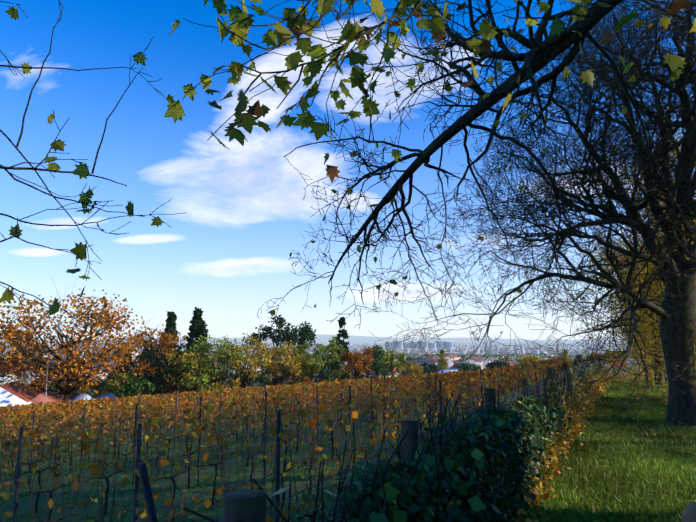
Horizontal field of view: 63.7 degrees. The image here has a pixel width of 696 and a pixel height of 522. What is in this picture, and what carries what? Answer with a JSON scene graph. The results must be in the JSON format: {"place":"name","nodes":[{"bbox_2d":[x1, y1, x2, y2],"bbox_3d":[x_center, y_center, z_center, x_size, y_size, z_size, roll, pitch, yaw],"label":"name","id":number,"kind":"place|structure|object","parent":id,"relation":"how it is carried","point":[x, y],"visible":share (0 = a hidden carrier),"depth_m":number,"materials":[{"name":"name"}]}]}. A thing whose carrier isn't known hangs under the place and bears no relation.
{"place":"outdoors","nodes":[
{"label":"outdoors","id":0,"kind":"place"},
{"bbox_2d":[0,0,182,320],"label":"tree branches","id":1,"kind":"object","parent":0,"point":[81,170],"visible":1,"depth_m":2.92,"materials":[{"name":"green plant"}]},
{"bbox_2d":[0,334,694,521],"bbox_3d":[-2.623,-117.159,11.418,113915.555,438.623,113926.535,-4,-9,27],"label":"ground","id":2,"kind":"structure","parent":0,"point":[93,507],"depth_m":15.70,"materials":[{"name":"green plant"}]},
{"bbox_2d":[45,354,321,402],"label":"streetlamp group","id":3,"kind":"object","parent":2,"relation":"on","point":[47,378],"visible":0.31,"depth_m":76.23,"materials":[{"name":"metal"}]},
{"bbox_2d":[0,367,456,410],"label":"houses","id":4,"kind":"structure","parent":2,"relation":"on","point":[10,394],"depth_m":76.17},
{"bbox_2d":[0,359,627,521],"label":"vineyard","id":5,"kind":"object","parent":2,"relation":"on","point":[197,405],"visible":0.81,"depth_m":14.61,"materials":[{"name":"plant"}]},
{"bbox_2d":[0,280,628,401],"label":"trees","id":6,"kind":"object","parent":2,"relation":"on","point":[192,368],"visible":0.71,"depth_m":91.28,"materials":[{"name":"green plant"}]},
{"bbox_2d":[0,341,694,384],"bbox_3d":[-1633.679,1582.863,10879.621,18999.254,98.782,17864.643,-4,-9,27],"label":"city buildings","id":7,"kind":"structure","parent":2,"relation":"on","point":[456,354],"depth_m":3530.99,"materials":[{"name":"white concrete"}]},
{"bbox_2d":[0,375,695,521],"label":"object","id":8,"kind":"object","parent":2,"relation":"on","point":[217,500],"visible":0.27,"depth_m":14.63,"materials":[{"name":"orange plant"}]},
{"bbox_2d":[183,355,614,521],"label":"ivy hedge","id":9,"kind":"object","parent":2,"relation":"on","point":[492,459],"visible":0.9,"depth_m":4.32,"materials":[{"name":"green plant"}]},
{"bbox_2d":[164,0,695,327],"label":"tree branch","id":10,"kind":"object","parent":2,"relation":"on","point":[552,46],"visible":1,"depth_m":3.81,"materials":[{"name":"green plant"}]},
{"bbox_2d":[356,0,695,436],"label":"tree","id":11,"kind":"object","parent":2,"relation":"on","point":[675,312],"visible":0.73,"depth_m":10.83,"materials":[{"name":"brown plant"}]},
{"bbox_2d":[553,115,695,401],"bbox_3d":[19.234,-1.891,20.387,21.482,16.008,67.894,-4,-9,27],"label":"tree","id":12,"kind":"object","parent":2,"relation":"on","point":[651,343],"visible":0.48,"depth_m":18.11,"materials":[{"name":"yellow plant"}]},
{"bbox_2d":[681,502,695,521],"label":"rock","id":13,"kind":"object","parent":2,"relation":"on","point":[689,513],"visible":1,"depth_m":2.16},
{"bbox_2d":[0,0,695,339],"label":"sky","id":14,"kind":"structure","parent":0,"point":[244,209],"materials":[{"name":"blue"}]},
{"bbox_2d":[504,379,695,521],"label":"grass","id":15,"kind":"structure","parent":0,"point":[634,470],"depth_m":7.09,"materials":[{"name":"green plant"}]}
]}

